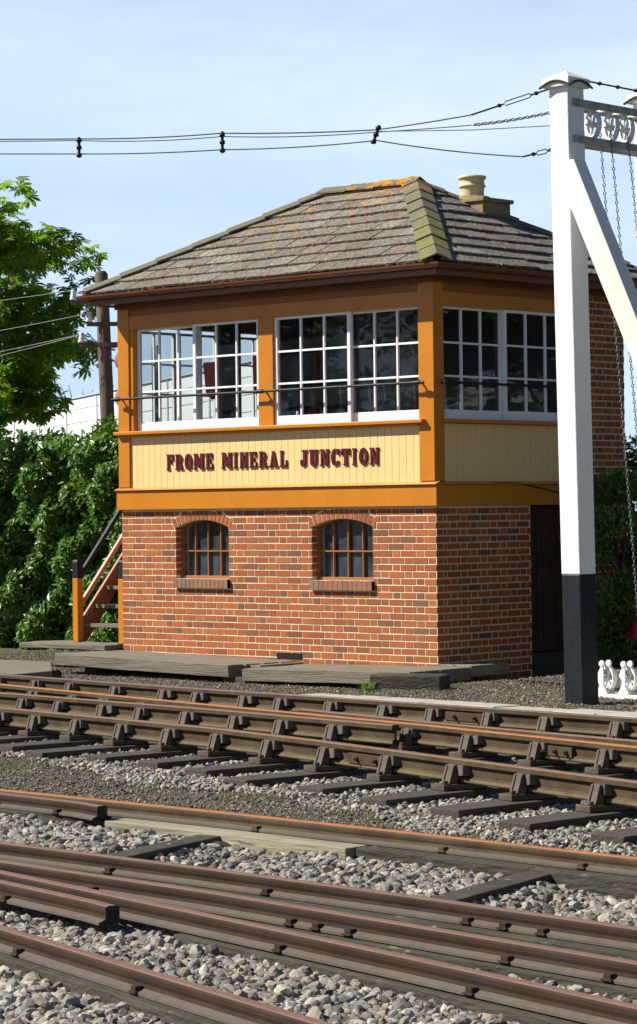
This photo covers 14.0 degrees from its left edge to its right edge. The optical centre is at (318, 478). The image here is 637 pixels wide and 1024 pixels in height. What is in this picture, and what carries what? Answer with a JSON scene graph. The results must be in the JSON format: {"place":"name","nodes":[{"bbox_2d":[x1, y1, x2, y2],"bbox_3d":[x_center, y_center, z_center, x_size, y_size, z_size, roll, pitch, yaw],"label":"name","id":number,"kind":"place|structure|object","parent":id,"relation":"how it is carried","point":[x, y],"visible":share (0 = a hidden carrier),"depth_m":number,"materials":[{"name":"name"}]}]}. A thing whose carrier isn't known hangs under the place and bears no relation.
{"place":"outdoors","nodes":[
{"label":"outdoors","id":0,"kind":"place"},
{"bbox_2d":[4,360,256,449],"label":"white shed","id":1,"kind":"structure","parent":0,"point":[85,411],"depth_m":51.32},
{"bbox_2d":[0,519,636,902],"bbox_3d":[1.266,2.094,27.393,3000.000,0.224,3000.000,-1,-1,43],"label":"ground","id":2,"kind":"structure","parent":0,"point":[11,649],"depth_m":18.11,"materials":[{"name":"grey gravel"}]},
{"bbox_2d":[0,730,18,735],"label":"sleeper","id":3,"kind":"object","parent":2,"relation":"on","point":[5,733],"visible":0.01,"depth_m":21.07,"materials":[{"name":"wood"}]},
{"bbox_2d":[0,707,636,812],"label":"rail","id":4,"kind":"object","parent":3,"relation":"on","point":[596,792],"visible":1,"depth_m":17.50,"materials":[{"name":"metal"}]},
{"bbox_2d":[0,660,51,676],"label":"foot crossing","id":5,"kind":"object","parent":2,"relation":"on","point":[30,668],"visible":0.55,"depth_m":29.24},
{"bbox_2d":[0,732,67,743],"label":"sleeper","id":6,"kind":"object","parent":2,"relation":"on","point":[12,738],"visible":0.03,"depth_m":20.57,"materials":[{"name":"wood"}]},
{"bbox_2d":[0,736,111,751],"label":"sleeper","id":7,"kind":"object","parent":2,"relation":"on","point":[25,746],"visible":0.09,"depth_m":19.97,"materials":[{"name":"wood"}]},
{"bbox_2d":[0,176,116,452],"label":"chestnut tree","id":8,"kind":"object","parent":2,"relation":"on","point":[27,375],"visible":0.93,"depth_m":39.58,"materials":[{"name":"green plant"}]},
{"bbox_2d":[0,426,122,650],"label":"laurel hedge","id":9,"kind":"object","parent":2,"relation":"on","point":[47,536],"visible":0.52,"depth_m":35.56,"materials":[{"name":"green plant"}]},
{"bbox_2d":[0,808,125,826],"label":"baulk","id":10,"kind":"object","parent":2,"relation":"on","point":[44,816],"visible":0.19,"depth_m":14.20,"materials":[{"name":"wood"}]},
{"bbox_2d":[0,792,111,819],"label":"rail","id":11,"kind":"object","parent":10,"relation":"on","point":[82,810],"visible":1,"depth_m":14.23,"materials":[{"name":"brown metal"}]},
{"bbox_2d":[19,640,123,649],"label":"timber deck","id":12,"kind":"structure","parent":2,"relation":"on","point":[71,644],"depth_m":31.14,"materials":[{"name":"grey wood"}]},
{"bbox_2d":[25,741,158,759],"bbox_3d":[-0.608,2.095,20.469,3.860,0.130,0.261,0,-1,-38],"label":"sleeper","id":13,"kind":"object","parent":2,"relation":"on","point":[59,753],"visible":0.18,"depth_m":19.44,"materials":[{"name":"wood"}]},
{"bbox_2d":[70,271,119,649],"bbox_3d":[-2.981,-0.137,35.279,0.756,5.394,0.322,-1,-1,-1],"label":"telegraph pole","id":14,"kind":"object","parent":2,"relation":"on","point":[104,344],"visible":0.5,"depth_m":35.21,"materials":[{"name":"brown wood"}]},
{"bbox_2d":[0,291,66,300],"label":"telegraph wire","id":15,"kind":"object","parent":14,"relation":"attached to","point":[31,296],"visible":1,"depth_m":35.35,"materials":[{"name":"grey metal"}]},
{"bbox_2d":[0,336,75,355],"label":"telegraph wire","id":16,"kind":"object","parent":14,"relation":"attached to","point":[37,346],"visible":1,"depth_m":35.33,"materials":[{"name":"grey metal"}]},
{"bbox_2d":[0,335,75,351],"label":"telegraph wire","id":17,"kind":"object","parent":14,"relation":"attached to","point":[38,343],"visible":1,"depth_m":35.35,"materials":[{"name":"grey metal"}]},
{"bbox_2d":[0,314,84,330],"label":"telegraph wire","id":18,"kind":"object","parent":14,"relation":"attached to","point":[44,322],"visible":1,"depth_m":35.34,"materials":[{"name":"grey metal"}]},
{"bbox_2d":[70,413,118,635],"bbox_3d":[-2.834,0.680,35.114,1.459,3.148,0.863,-1,-1,43],"label":"ivy","id":19,"kind":"object","parent":14,"relation":"attached to","point":[102,429],"visible":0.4,"depth_m":34.92,"materials":[{"name":"green plant"}]},
{"bbox_2d":[72,510,123,643],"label":"staircase","id":20,"kind":"structure","parent":2,"relation":"on","point":[86,623],"depth_m":31.49,"materials":[{"name":"paint"}]},
{"bbox_2d":[85,667,135,674],"bbox_3d":[-2.364,2.273,30.169,0.200,0.220,0.800,-1,-1,43],"label":"walkway bearer","id":21,"kind":"object","parent":2,"relation":"on","point":[92,671],"visible":0.26,"depth_m":29.91,"materials":[{"name":"black wood"}]},
{"bbox_2d":[0,952,224,1023],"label":"baulk","id":22,"kind":"object","parent":2,"relation":"on","point":[166,1014],"visible":0.33,"depth_m":8.93,"materials":[{"name":"wood"}]},
{"bbox_2d":[0,925,331,1023],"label":"rail","id":23,"kind":"object","parent":22,"relation":"on","point":[198,999],"visible":1,"depth_m":8.82,"materials":[{"name":"brown metal"}]},
{"bbox_2d":[152,345,158,421],"bbox_3d":[-2.372,0.160,38.051,0.120,4.250,0.060,-1,-1,43],"label":"steel post","id":24,"kind":"object","parent":2,"relation":"on","point":[157,399],"visible":0.21,"depth_m":38.02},
{"bbox_2d":[106,834,220,859],"bbox_3d":[-0.882,1.957,12.800,0.150,0.240,1.245,-1,0,31],"label":"transom","id":25,"kind":"object","parent":2,"relation":"on","point":[148,852],"visible":0.24,"depth_m":12.93,"materials":[{"name":"grey wood"}]},
{"bbox_2d":[87,738,322,763],"bbox_3d":[-0.171,2.084,20.055,3.762,0.130,0.257,0,-1,-40],"label":"sleeper","id":26,"kind":"object","parent":2,"relation":"on","point":[122,756],"visible":0.12,"depth_m":19.02,"materials":[{"name":"grey wood"}]},
{"bbox_2d":[104,818,371,858],"bbox_3d":[-0.400,1.941,13.392,1.813,0.240,0.321,-1,-1,44],"label":"baulk","id":27,"kind":"object","parent":2,"relation":"on","point":[269,842],"visible":0.23,"depth_m":13.18,"materials":[{"name":"beige wood"}]},
{"bbox_2d":[223,676,258,683],"bbox_3d":[-0.646,2.221,28.427,0.350,0.140,0.800,-1,-1,43],"label":"walkway bearer","id":28,"kind":"object","parent":2,"relation":"on","point":[235,679],"visible":0.24,"depth_m":28.13,"materials":[{"name":"grey wood"}]},
{"bbox_2d":[55,650,294,677],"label":"timber walkway","id":29,"kind":"structure","parent":28,"relation":"on","point":[206,665],"depth_m":29.11,"materials":[{"name":"grey wood"}]},
{"bbox_2d":[138,743,388,768],"bbox_3d":[0.249,2.073,19.579,3.760,0.130,0.260,0,-1,-39],"label":"sleeper","id":30,"kind":"object","parent":2,"relation":"on","point":[165,763],"visible":0.16,"depth_m":18.55,"materials":[{"name":"wood"}]},
{"bbox_2d":[1,648,563,697],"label":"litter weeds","id":31,"kind":"object","parent":2,"relation":"on","point":[413,691],"visible":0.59,"depth_m":24.45,"materials":[{"name":"green plant"}]},
{"bbox_2d":[0,682,632,855],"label":"weeds","id":32,"kind":"object","parent":2,"relation":"on","point":[136,786],"visible":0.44,"depth_m":17.02,"materials":[{"name":"green plant"}]},
{"bbox_2d":[0,813,636,1023],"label":"ballast","id":33,"kind":"structure","parent":2,"relation":"on","point":[33,997],"depth_m":10.24,"materials":[{"name":"gravel"}]},
{"bbox_2d":[0,728,636,856],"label":"fine ballast","id":34,"kind":"structure","parent":2,"relation":"on","point":[561,837],"depth_m":16.00,"materials":[{"name":"gravel"}]},
{"bbox_2d":[343,695,394,698],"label":"stone slab","id":35,"kind":"structure","parent":34,"relation":"on","point":[367,697],"depth_m":22.30,"materials":[{"name":"beige stone"}]},
{"bbox_2d":[462,703,520,707],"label":"stone slab","id":36,"kind":"structure","parent":34,"relation":"on","point":[493,705],"depth_m":21.17,"materials":[{"name":"beige stone"}]},
{"bbox_2d":[552,709,621,714],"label":"stone slab","id":37,"kind":"structure","parent":34,"relation":"on","point":[587,711],"depth_m":20.43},
{"bbox_2d":[185,746,457,777],"bbox_3d":[0.637,2.062,19.040,3.884,0.130,0.261,0,-1,-40],"label":"sleeper","id":38,"kind":"object","parent":2,"relation":"on","point":[229,770],"visible":0.19,"depth_m":18.02,"materials":[{"name":"grey wood"}]},
{"bbox_2d":[297,693,354,696],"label":"stone slab","id":39,"kind":"structure","parent":2,"relation":"on","point":[328,695],"depth_m":22.68,"materials":[{"name":"beige stone"}]},
{"bbox_2d":[48,866,636,960],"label":"baulk","id":40,"kind":"object","parent":2,"relation":"on","point":[593,949],"visible":0.12,"depth_m":10.20,"materials":[{"name":"wood"}]},
{"bbox_2d":[0,841,636,950],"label":"rail","id":41,"kind":"object","parent":40,"relation":"on","point":[614,935],"visible":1,"depth_m":10.79,"materials":[{"name":"brown metal"}]},
{"bbox_2d":[75,175,636,682],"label":"signal box","id":42,"kind":"object","parent":2,"relation":"on","point":[277,527],"visible":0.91,"depth_m":28.98,"materials":[{"name":"brick"}]},
{"bbox_2d":[172,511,231,587],"bbox_3d":[-1.297,0.812,29.876,0.994,0.890,0.214,-1,-1,43],"label":"lower window","id":43,"kind":"structure","parent":42,"relation":"in","point":[200,581],"depth_m":29.92,"materials":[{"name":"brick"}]},
{"bbox_2d":[203,362,215,399],"bbox_3d":[-1.269,-1.154,30.488,0.218,0.443,0.050,-1,-1,43],"label":"furled flag","id":44,"kind":"object","parent":42,"relation":"hanging from","point":[209,372],"visible":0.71,"depth_m":30.47,"materials":[{"name":"red fabric"}]},
{"bbox_2d":[252,356,256,394],"bbox_3d":[-0.683,-1.180,30.078,0.199,0.512,0.050,-1,-1,43],"label":"furled flag","id":45,"kind":"object","parent":42,"relation":"hanging from","point":[254,358],"visible":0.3,"depth_m":30.09,"materials":[{"name":"red fabric"}]},
{"bbox_2d":[308,509,376,590],"bbox_3d":[0.303,0.774,28.381,1.032,0.890,0.214,-1,-1,43],"label":"lower window","id":46,"kind":"structure","parent":42,"relation":"in","point":[363,583],"depth_m":28.41,"materials":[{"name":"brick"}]},
{"bbox_2d":[310,384,447,413],"bbox_3d":[0.708,-0.434,28.947,2.250,1.252,0.281,-1,-1,43],"label":"lever frame","id":47,"kind":"object","parent":42,"relation":"on","point":[370,399],"visible":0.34,"depth_m":28.91,"materials":[{"name":"black paint"}]},
{"bbox_2d":[530,505,563,651],"bbox_3d":[2.554,1.106,28.964,0.111,1.630,0.850,-1,-1,43],"label":"side door","id":48,"kind":"structure","parent":42,"relation":"in","point":[546,566],"depth_m":28.97,"materials":[{"name":"black paint"}]},
{"bbox_2d":[242,662,469,683],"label":"timber walkway","id":49,"kind":"structure","parent":2,"relation":"on","point":[295,672],"depth_m":27.30,"materials":[{"name":"grey wood"}]},
{"bbox_2d":[357,680,378,691],"bbox_3d":[0.447,1.928,23.985,0.213,0.137,0.182,-1,-1,43],"label":"grass tuft","id":50,"kind":"object","parent":2,"relation":"on","point":[369,687],"visible":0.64,"depth_m":23.95,"materials":[{"name":"green plant"}]},
{"bbox_2d":[223,753,526,786],"bbox_3d":[1.029,2.049,18.419,4.112,0.130,0.262,0,-1,-40],"label":"sleeper","id":51,"kind":"object","parent":2,"relation":"on","point":[272,779],"visible":0.2,"depth_m":17.39,"materials":[{"name":"wood"}]},
{"bbox_2d":[174,933,586,1023],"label":"baulk","id":52,"kind":"object","parent":2,"relation":"on","point":[464,1003],"visible":0.28,"depth_m":9.06,"materials":[{"name":"wood"}]},
{"bbox_2d":[0,870,636,1023],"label":"rail","id":53,"kind":"object","parent":52,"relation":"on","point":[543,998],"visible":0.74,"depth_m":9.24,"materials":[{"name":"brown metal"}]},
{"bbox_2d":[373,697,444,702],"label":"stone slab","id":54,"kind":"structure","parent":2,"relation":"on","point":[410,699],"depth_m":22.00,"materials":[{"name":"beige stone"}]},
{"bbox_2d":[369,673,449,690],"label":"timber block","id":55,"kind":"structure","parent":2,"relation":"on","point":[407,681],"depth_m":23.91,"materials":[{"name":"grey wood"}]},
{"bbox_2d":[196,910,636,1001],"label":"baulk","id":56,"kind":"object","parent":2,"relation":"on","point":[601,988],"visible":0.15,"depth_m":9.37,"materials":[{"name":"wood"}]},
{"bbox_2d":[298,761,593,795],"bbox_3d":[1.540,2.036,17.843,4.110,0.130,0.260,0,-1,-39],"label":"sleeper","id":57,"kind":"object","parent":2,"relation":"on","point":[338,787],"visible":0.29,"depth_m":16.80,"materials":[{"name":"wood"}]},
{"bbox_2d":[423,700,482,704],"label":"stone slab","id":58,"kind":"structure","parent":2,"relation":"on","point":[448,702],"depth_m":21.60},
{"bbox_2d":[450,680,466,683],"bbox_3d":[1.182,2.169,26.788,0.200,0.160,0.900,-1,-1,43],"label":"walkway bearer","id":59,"kind":"object","parent":2,"relation":"on","point":[456,682],"visible":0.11,"depth_m":26.94,"materials":[{"name":"grey wood"}]},
{"bbox_2d":[438,661,507,676],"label":"timber walkway","id":60,"kind":"structure","parent":2,"relation":"on","point":[483,668],"depth_m":27.32,"materials":[{"name":"grey wood"}]},
{"bbox_2d":[432,871,550,902],"bbox_3d":[0.665,1.919,11.300,0.150,0.240,1.279,-1,0,33],"label":"transom","id":61,"kind":"object","parent":2,"relation":"on","point":[494,888],"visible":0.24,"depth_m":11.42,"materials":[{"name":"wood"}]},
{"bbox_2d":[356,845,636,899],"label":"baulk","id":62,"kind":"object","parent":2,"relation":"on","point":[602,884],"visible":0.24,"depth_m":11.96,"materials":[{"name":"grey wood"}]},
{"bbox_2d":[0,789,636,876],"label":"rail","id":63,"kind":"object","parent":62,"relation":"on","point":[552,857],"visible":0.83,"depth_m":12.76,"materials":[{"name":"brown metal"}]},
{"bbox_2d":[359,769,636,806],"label":"sleeper","id":64,"kind":"object","parent":2,"relation":"on","point":[425,796],"visible":0.28,"depth_m":16.11,"materials":[{"name":"wood"}]},
{"bbox_2d":[430,796,586,818],"bbox_3d":[2.404,2.011,16.683,4.353,0.130,0.258,0,-1,-40],"label":"sleeper","id":65,"kind":"object","parent":2,"relation":"on","point":[462,810],"visible":0.36,"depth_m":15.45,"materials":[{"name":"wood"}]},
{"bbox_2d":[500,706,569,711],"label":"stone slab","id":66,"kind":"structure","parent":2,"relation":"on","point":[536,708],"depth_m":20.89,"materials":[{"name":"beige stone"}]},
{"bbox_2d":[499,807,636,831],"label":"sleeper","id":67,"kind":"object","parent":2,"relation":"on","point":[555,821],"visible":0.45,"depth_m":14.74,"materials":[{"name":"grey wood"}]},
{"bbox_2d":[520,678,636,691],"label":"edging","id":68,"kind":"object","parent":2,"relation":"on","point":[546,682],"visible":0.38,"depth_m":24.29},
{"bbox_2d":[539,71,636,704],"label":"gantry post","id":69,"kind":"object","parent":2,"relation":"on","point":[581,224],"visible":0.92,"depth_m":21.91,"materials":[{"name":"white paint"}]},
{"bbox_2d":[378,125,549,131],"bbox_3d":[1.295,-3.058,22.587,1.764,0.098,0.038,-1,-1,29],"label":"overhead wire","id":70,"kind":"object","parent":69,"relation":"attached to","point":[465,130],"visible":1,"depth_m":22.61,"materials":[{"name":"black metal"}]},
{"bbox_2d":[471,89,547,115],"bbox_3d":[1.685,-3.268,22.367,0.837,0.180,0.039,-1,-1,33],"label":"wire tensioner","id":71,"kind":"object","parent":69,"relation":"attached to","point":[536,93],"visible":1,"depth_m":22.38,"materials":[{"name":"black metal"}]},
{"bbox_2d":[0,114,470,139],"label":"overhead wire","id":72,"kind":"object","parent":71,"relation":"attached to","point":[236,133],"visible":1,"depth_m":23.45,"materials":[{"name":"black metal"}]},
{"bbox_2d":[76,137,81,157],"bbox_3d":[-2.221,-3.074,23.997,0.052,0.190,0.049,-1,-1,43],"label":"wire spreader","id":73,"kind":"object","parent":72,"relation":"hanging from","point":[78,147],"visible":1,"depth_m":23.98,"materials":[{"name":"black paint"}]},
{"bbox_2d":[473,111,549,125],"bbox_3d":[1.697,-3.116,22.355,0.828,0.070,0.027,-1,-1,33],"label":"chain","id":74,"kind":"object","parent":69,"relation":"attached to","point":[509,120],"visible":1,"depth_m":22.37,"materials":[{"name":"black metal"}]},
{"bbox_2d":[0,125,471,141],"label":"overhead wire","id":75,"kind":"object","parent":74,"relation":"attached to","point":[235,136],"visible":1,"depth_m":23.45,"materials":[{"name":"black metal"}]},
{"bbox_2d":[219,131,224,152],"bbox_3d":[-0.874,-3.058,23.505,0.052,0.195,0.049,-1,-1,43],"label":"wire spreader","id":76,"kind":"object","parent":75,"relation":"hanging from","point":[222,142],"visible":1,"depth_m":23.49,"materials":[{"name":"black paint"}]},
{"bbox_2d":[522,148,550,157],"bbox_3d":[1.917,-2.821,22.361,0.038,0.046,0.535,0,-1,-30],"label":"wire tensioner","id":77,"kind":"object","parent":69,"relation":"attached to","point":[534,153],"visible":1,"depth_m":22.40,"materials":[{"name":"black metal"}]},
{"bbox_2d":[0,140,521,156],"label":"overhead wire","id":78,"kind":"object","parent":77,"relation":"attached to","point":[241,149],"visible":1,"depth_m":23.45,"materials":[{"name":"black metal"}]},
{"bbox_2d":[371,125,380,143],"bbox_3d":[0.510,-3.061,23.002,0.096,0.175,0.051,-1,-1,1],"label":"wire spreader","id":79,"kind":"object","parent":78,"relation":"hanging from","point":[375,134],"visible":1,"depth_m":22.98,"materials":[{"name":"black paint"}]},
{"bbox_2d":[572,98,636,156],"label":"pulley beam","id":80,"kind":"structure","parent":69,"relation":"attached to","point":[590,140],"depth_m":22.38,"materials":[{"name":"grey metal"}]},
{"bbox_2d":[599,133,636,607],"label":"chain","id":81,"kind":"object","parent":80,"relation":"hanging from","point":[620,401],"visible":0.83,"depth_m":22.45,"materials":[{"name":"grey metal"}]},
{"bbox_2d":[609,130,636,444],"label":"chain","id":82,"kind":"object","parent":80,"relation":"hanging from","point":[622,252],"visible":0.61,"depth_m":22.34,"materials":[{"name":"grey metal"}]},
{"bbox_2d":[626,132,636,237],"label":"chain","id":83,"kind":"object","parent":80,"relation":"hanging from","point":[632,180],"visible":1,"depth_m":22.48,"materials":[{"name":"grey metal"}]},
{"bbox_2d":[582,78,636,92],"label":"link rod","id":84,"kind":"object","parent":69,"relation":"attached to","point":[599,83],"visible":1,"depth_m":22.42,"materials":[{"name":"black metal"}]},
{"bbox_2d":[556,466,636,668],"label":"bush","id":85,"kind":"object","parent":2,"relation":"on","point":[617,608],"visible":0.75,"depth_m":28.14,"materials":[{"name":"green plant"}]},
{"bbox_2d":[590,827,636,844],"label":"sleeper","id":86,"kind":"object","parent":2,"relation":"on","point":[620,836],"visible":0.5,"depth_m":13.98,"materials":[{"name":"grey wood"}]},
{"bbox_2d":[597,711,636,717],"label":"stone slab","id":87,"kind":"structure","parent":2,"relation":"on","point":[627,714],"depth_m":20.11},
{"bbox_2d":[598,660,636,699],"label":"pulley stand","id":88,"kind":"object","parent":2,"relation":"on","point":[627,690],"visible":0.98,"depth_m":22.76,"materials":[{"name":"white paint"}]},
{"bbox_2d":[623,92,636,228],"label":"gantry post","id":89,"kind":"object","parent":2,"relation":"on","point":[631,99],"visible":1,"depth_m":22.92,"materials":[{"name":"white paint"}]},
{"bbox_2d":[625,434,636,567],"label":"bush","id":90,"kind":"object","parent":2,"relation":"on","point":[631,454],"visible":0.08,"depth_m":31.37,"materials":[{"name":"green plant"}]},
{"bbox_2d":[626,597,636,665],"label":"bush","id":91,"kind":"object","parent":2,"relation":"on","point":[632,629],"visible":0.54,"depth_m":28.17,"materials":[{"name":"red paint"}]},
{"bbox_3d":[-2.137,2.136,22.307,3.646,0.130,0.259,0,-1,-39],"label":"sleeper","id":92,"kind":"object","parent":2,"relation":"on","visible":0},
{"bbox_2d":[0,674,636,739],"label":"rail","id":93,"kind":"object","parent":92,"relation":"on","point":[608,726],"visible":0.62,"depth_m":21.55,"materials":[{"name":"metal"}]},
{"bbox_2d":[0,683,636,774],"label":"rail","id":94,"kind":"object","parent":92,"relation":"on","point":[602,757],"visible":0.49,"depth_m":18.38,"materials":[{"name":"metal"}]},
{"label":"sleeper","id":95,"kind":"object","parent":2,"relation":"on","visible":0},
{"bbox_2d":[0,692,398,744],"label":"rail","id":96,"kind":"object","parent":95,"relation":"on","point":[347,731],"visible":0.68,"depth_m":20.62,"materials":[{"name":"metal"}]},
{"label":"sleeper","id":97,"kind":"object","parent":2,"relation":"on","visible":0},
{"bbox_2d":[298,708,636,745],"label":"rail","id":98,"kind":"object","parent":97,"relation":"on","point":[578,737],"visible":0.32,"depth_m":18.74,"materials":[{"name":"brown metal"}]},
{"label":"baulk","id":99,"kind":"object","parent":2,"relation":"on","visible":0},
{"bbox_2d":[0,860,636,987],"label":"rail","id":100,"kind":"object","parent":99,"relation":"on","point":[602,968],"visible":0.89,"depth_m":9.97,"materials":[{"name":"brown metal"}]},
{"bbox_2d":[0,0,636,510],"label":"sky","id":101,"kind":"structure","parent":0,"point":[69,68],"materials":[{"name":"blue"}]},
{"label":"baulk","id":102,"kind":"object","parent":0,"visible":0},
{"bbox_2d":[0,879,125,925],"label":"rail","id":103,"kind":"object","parent":102,"relation":"on","point":[95,912],"visible":1,"depth_m":10.65,"materials":[{"name":"brown metal"}]}
]}

